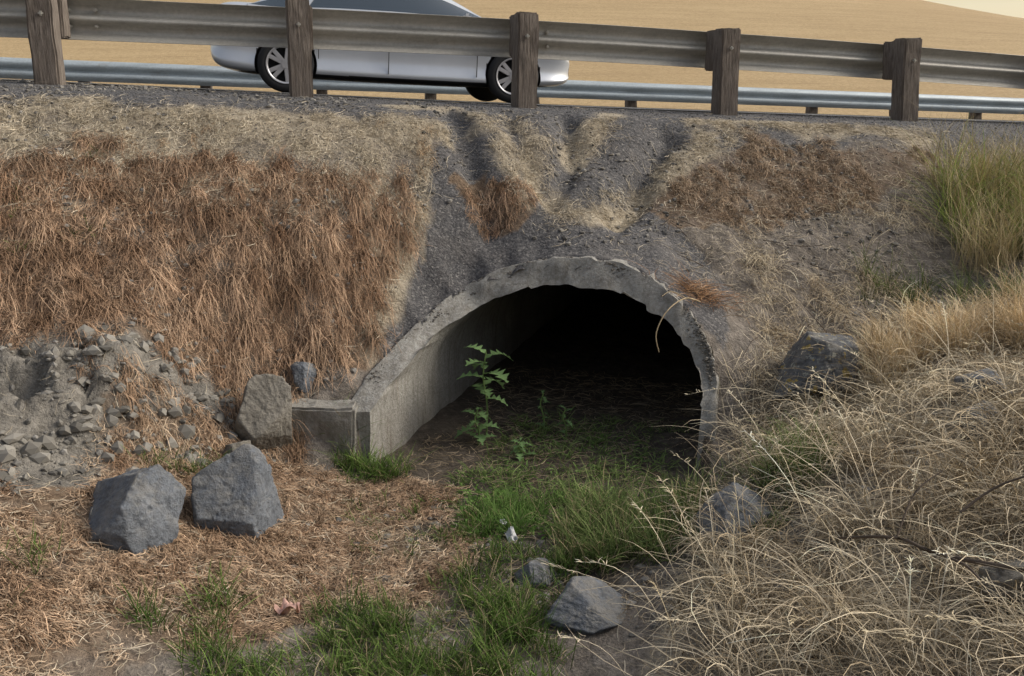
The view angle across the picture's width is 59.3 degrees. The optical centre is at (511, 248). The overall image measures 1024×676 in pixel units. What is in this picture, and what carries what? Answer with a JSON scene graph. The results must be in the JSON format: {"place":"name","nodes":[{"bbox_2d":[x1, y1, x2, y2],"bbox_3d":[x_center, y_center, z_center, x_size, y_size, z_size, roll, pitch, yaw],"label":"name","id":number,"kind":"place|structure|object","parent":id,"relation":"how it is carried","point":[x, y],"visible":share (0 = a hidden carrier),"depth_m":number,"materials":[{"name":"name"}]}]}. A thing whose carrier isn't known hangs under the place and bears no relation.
{"place":"outdoors","nodes":[
{"label":"outdoors","id":0,"kind":"place"},
{"bbox_2d":[0,0,1023,675],"bbox_3d":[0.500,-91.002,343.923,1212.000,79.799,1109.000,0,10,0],"label":"ground","id":1,"kind":"structure","parent":0,"point":[456,254],"depth_m":6.17,"materials":[{"name":"brown soil"}]},
{"bbox_2d":[88,464,185,556],"bbox_3d":[-1.705,1.220,4.046,0.410,0.566,0.512,4,5,-29],"label":"boulder","id":2,"kind":"object","parent":1,"relation":"on","point":[134,511],"visible":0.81,"depth_m":3.90,"materials":[{"name":"grey stone"}]},
{"bbox_2d":[0,324,276,495],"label":"bank clods","id":3,"kind":"object","parent":1,"relation":"on","point":[31,449],"visible":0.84,"depth_m":4.65,"materials":[{"name":"stone"}]},
{"bbox_2d":[223,440,250,454],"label":"boulder","id":4,"kind":"object","parent":1,"relation":"on","point":[233,446],"visible":0.23,"depth_m":4.84,"materials":[{"name":"grey stone"}]},
{"bbox_2d":[191,444,283,538],"bbox_3d":[-1.340,1.189,4.341,0.366,0.523,0.451,3,10,14],"label":"boulder","id":5,"kind":"object","parent":1,"relation":"on","point":[235,492],"visible":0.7,"depth_m":4.22,"materials":[{"name":"grey stone"}]},
{"bbox_2d":[235,374,291,449],"bbox_3d":[-1.400,0.955,5.132,0.326,0.495,0.347,6,11,-13],"label":"boulder","id":6,"kind":"object","parent":1,"relation":"on","point":[263,419],"visible":0.93,"depth_m":5.05,"materials":[{"name":"grey stone"}]},
{"bbox_2d":[273,598,301,614],"bbox_3d":[-0.933,1.489,3.742,0.100,0.066,0.060,-10,-9,10],"label":"crumpled wrapper","id":7,"kind":"object","parent":1,"relation":"on","point":[285,607],"visible":1,"depth_m":3.74,"materials":[{"name":"pink paper"}]},
{"bbox_2d":[291,362,316,392],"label":"boulder","id":8,"kind":"object","parent":1,"relation":"on","point":[300,371],"visible":0.98,"depth_m":5.39,"materials":[{"name":"grey stone"}]},
{"bbox_2d":[0,117,949,675],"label":"dead cheatgrass","id":9,"kind":"object","parent":1,"relation":"on","point":[56,241],"visible":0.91,"depth_m":5.30,"materials":[{"name":"brown plant"}]},
{"bbox_2d":[292,256,718,467],"bbox_3d":[1.520,0.146,9.363,2.604,1.800,9.875,4,11,20],"label":"concrete culvert","id":10,"kind":"object","parent":1,"relation":"on","point":[424,368],"visible":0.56,"depth_m":5.89,"materials":[{"name":"concrete"}]},
{"bbox_2d":[365,257,716,385],"bbox_3d":[0.166,0.437,5.733,2.136,0.656,0.860,0,10,0],"label":"culvert arch rim","id":11,"kind":"object","parent":10,"relation":"on","point":[707,360],"visible":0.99,"depth_m":5.57,"materials":[{"name":"concrete"}]},
{"bbox_2d":[505,526,517,542],"bbox_3d":[-0.005,1.407,4.426,0.048,0.046,0.080,-19,26,-9],"label":"paper scrap","id":12,"kind":"object","parent":1,"relation":"on","point":[513,536],"visible":0.91,"depth_m":4.43,"materials":[{"name":"white paper"}]},
{"bbox_2d":[0,112,1023,675],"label":"green grass","id":13,"kind":"structure","parent":1,"relation":"on","point":[602,522],"depth_m":4.15,"materials":[{"name":"green plant"}]},
{"bbox_2d":[0,0,1023,120],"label":"guardrail","id":14,"kind":"object","parent":1,"relation":"on","point":[300,30],"visible":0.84,"depth_m":7.98,"materials":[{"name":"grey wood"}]},
{"bbox_2d":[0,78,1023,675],"bbox_3d":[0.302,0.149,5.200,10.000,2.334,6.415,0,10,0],"label":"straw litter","id":15,"kind":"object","parent":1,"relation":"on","point":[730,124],"visible":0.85,"depth_m":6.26,"materials":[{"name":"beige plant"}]},
{"bbox_2d":[0,57,1023,118],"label":"guardrail","id":16,"kind":"object","parent":1,"relation":"on","point":[629,93],"visible":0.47,"depth_m":16.42,"materials":[{"name":"silver metal"}]},
{"bbox_2d":[0,79,1023,675],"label":"scattered stones","id":17,"kind":"object","parent":1,"relation":"on","point":[238,389],"visible":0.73,"depth_m":5.71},
{"bbox_2d":[514,558,557,587],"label":"boulder","id":18,"kind":"object","parent":1,"relation":"on","point":[538,566],"visible":0.72,"depth_m":4.08,"materials":[{"name":"grey stone"}]},
{"bbox_2d":[407,288,702,445],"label":"culvert floor soil","id":19,"kind":"structure","parent":1,"relation":"on","point":[597,331],"depth_m":7.18,"materials":[{"name":"brown soil"}]},
{"bbox_2d":[454,407,498,444],"bbox_3d":[-0.221,1.151,5.704,0.284,0.293,0.239,0,10,0],"label":"thistle plant","id":20,"kind":"object","parent":19,"relation":"on","point":[481,437],"visible":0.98,"depth_m":5.69,"materials":[{"name":"green plant"}]},
{"bbox_2d":[457,343,512,434],"bbox_3d":[-0.172,0.952,5.790,0.364,0.654,0.326,0,10,0],"label":"thistle plant","id":21,"kind":"object","parent":19,"relation":"on","point":[486,392],"visible":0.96,"depth_m":5.79,"materials":[{"name":"green plant"}]},
{"bbox_2d":[510,437,535,461],"bbox_3d":[0.049,1.245,5.507,0.151,0.176,0.167,-9,13,-40],"label":"weed plant","id":22,"kind":"object","parent":19,"relation":"on","point":[522,445],"visible":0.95,"depth_m":5.49,"materials":[{"name":"green plant"}]},
{"bbox_2d":[535,390,550,433],"bbox_3d":[0.198,1.093,5.914,0.110,0.334,0.116,5,11,28],"label":"weed plant","id":23,"kind":"object","parent":19,"relation":"on","point":[541,408],"visible":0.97,"depth_m":5.89,"materials":[{"name":"green plant"}]},
{"bbox_2d":[392,362,702,506],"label":"culvert floor grass","id":24,"kind":"structure","parent":19,"relation":"on","point":[520,463],"depth_m":5.59,"materials":[{"name":"green plant"}]},
{"bbox_2d":[556,405,572,436],"bbox_3d":[0.337,1.145,5.790,0.122,0.275,0.111,0,10,0],"label":"weed plant","id":25,"kind":"object","parent":19,"relation":"on","point":[568,421],"visible":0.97,"depth_m":5.78,"materials":[{"name":"green plant"}]},
{"bbox_2d":[544,576,626,634],"bbox_3d":[0.324,1.539,3.790,0.395,0.286,0.280,-3,5,-5],"label":"boulder","id":26,"kind":"object","parent":1,"relation":"on","point":[574,604],"visible":0.75,"depth_m":3.73,"materials":[{"name":"grey stone"}]},
{"bbox_2d":[655,291,700,351],"bbox_3d":[1.022,0.438,5.638,0.433,0.344,0.087,-9,13,-41],"label":"curled dry stalk","id":27,"kind":"object","parent":1,"relation":"on","point":[668,309],"visible":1,"depth_m":5.53,"materials":[{"name":"beige plant"}]},
{"bbox_2d":[632,260,759,323],"bbox_3d":[1.195,0.280,5.893,0.861,0.383,0.656,9,13,40],"label":"dry brush","id":28,"kind":"object","parent":1,"relation":"on","point":[688,287],"visible":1,"depth_m":5.84,"materials":[{"name":"brown plant"}]},
{"bbox_2d":[696,482,775,547],"bbox_3d":[1.014,1.246,4.135,0.349,0.301,0.278,-6,11,-29],"label":"boulder","id":29,"kind":"object","parent":1,"relation":"on","point":[748,497],"visible":0.51,"depth_m":4.06,"materials":[{"name":"grey stone"}]},
{"bbox_2d":[772,331,857,400],"bbox_3d":[1.823,0.714,5.443,0.484,0.442,0.511,3,10,14],"label":"boulder","id":30,"kind":"object","parent":1,"relation":"on","point":[800,354],"visible":0.78,"depth_m":5.25,"materials":[{"name":"grey stone"}]},
{"bbox_2d":[662,187,1023,658],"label":"fallen twigs","id":31,"kind":"object","parent":1,"relation":"on","point":[793,343],"visible":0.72,"depth_m":5.68,"materials":[{"name":"brown wood"}]},
{"bbox_2d":[953,367,1012,398],"bbox_3d":[2.374,0.702,4.542,0.267,0.197,0.241,1,10,3],"label":"boulder","id":32,"kind":"object","parent":1,"relation":"on","point":[989,372],"visible":0.4,"depth_m":4.46,"materials":[{"name":"grey stone"}]},
{"bbox_2d":[957,400,1008,440],"bbox_3d":[2.200,0.844,4.235,0.261,0.236,0.202,-5,11,-24],"label":"rock","id":33,"kind":"object","parent":1,"relation":"on","point":[974,414],"visible":0.27,"depth_m":4.16,"materials":[{"name":"grey stone"}]},
{"bbox_2d":[975,556,1023,620],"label":"boulder","id":34,"kind":"object","parent":1,"relation":"on","point":[1001,575],"visible":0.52,"depth_m":3.00,"materials":[{"name":"grey stone"}]},
{"bbox_2d":[0,80,1023,184],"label":"shoulder gravel","id":35,"kind":"structure","parent":0,"point":[710,114],"depth_m":7.49,"materials":[{"name":"grey gravel"}]},
{"bbox_2d":[0,79,1023,122],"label":"road","id":36,"kind":"structure","parent":0,"point":[744,112],"depth_m":11.03,"materials":[{"name":"grey asphalt"}]},
{"bbox_2d":[210,0,568,102],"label":"silver sedan car","id":37,"kind":"object","parent":36,"relation":"on","point":[483,78],"visible":0.54,"depth_m":10.69,"materials":[{"name":"paint"}]},
{"bbox_2d":[544,102,1023,675],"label":"dry tall grass","id":38,"kind":"structure","parent":0,"point":[956,332],"depth_m":3.79,"materials":[{"name":"plant"}]},
{"bbox_2d":[838,470,1023,580],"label":"dead branch","id":39,"kind":"object","parent":38,"relation":"on","point":[957,559],"visible":0.94,"depth_m":3.19,"materials":[{"name":"brown wood"}]},
{"bbox_2d":[924,0,1023,17],"label":"sky","id":40,"kind":"structure","parent":0,"point":[1014,8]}
]}

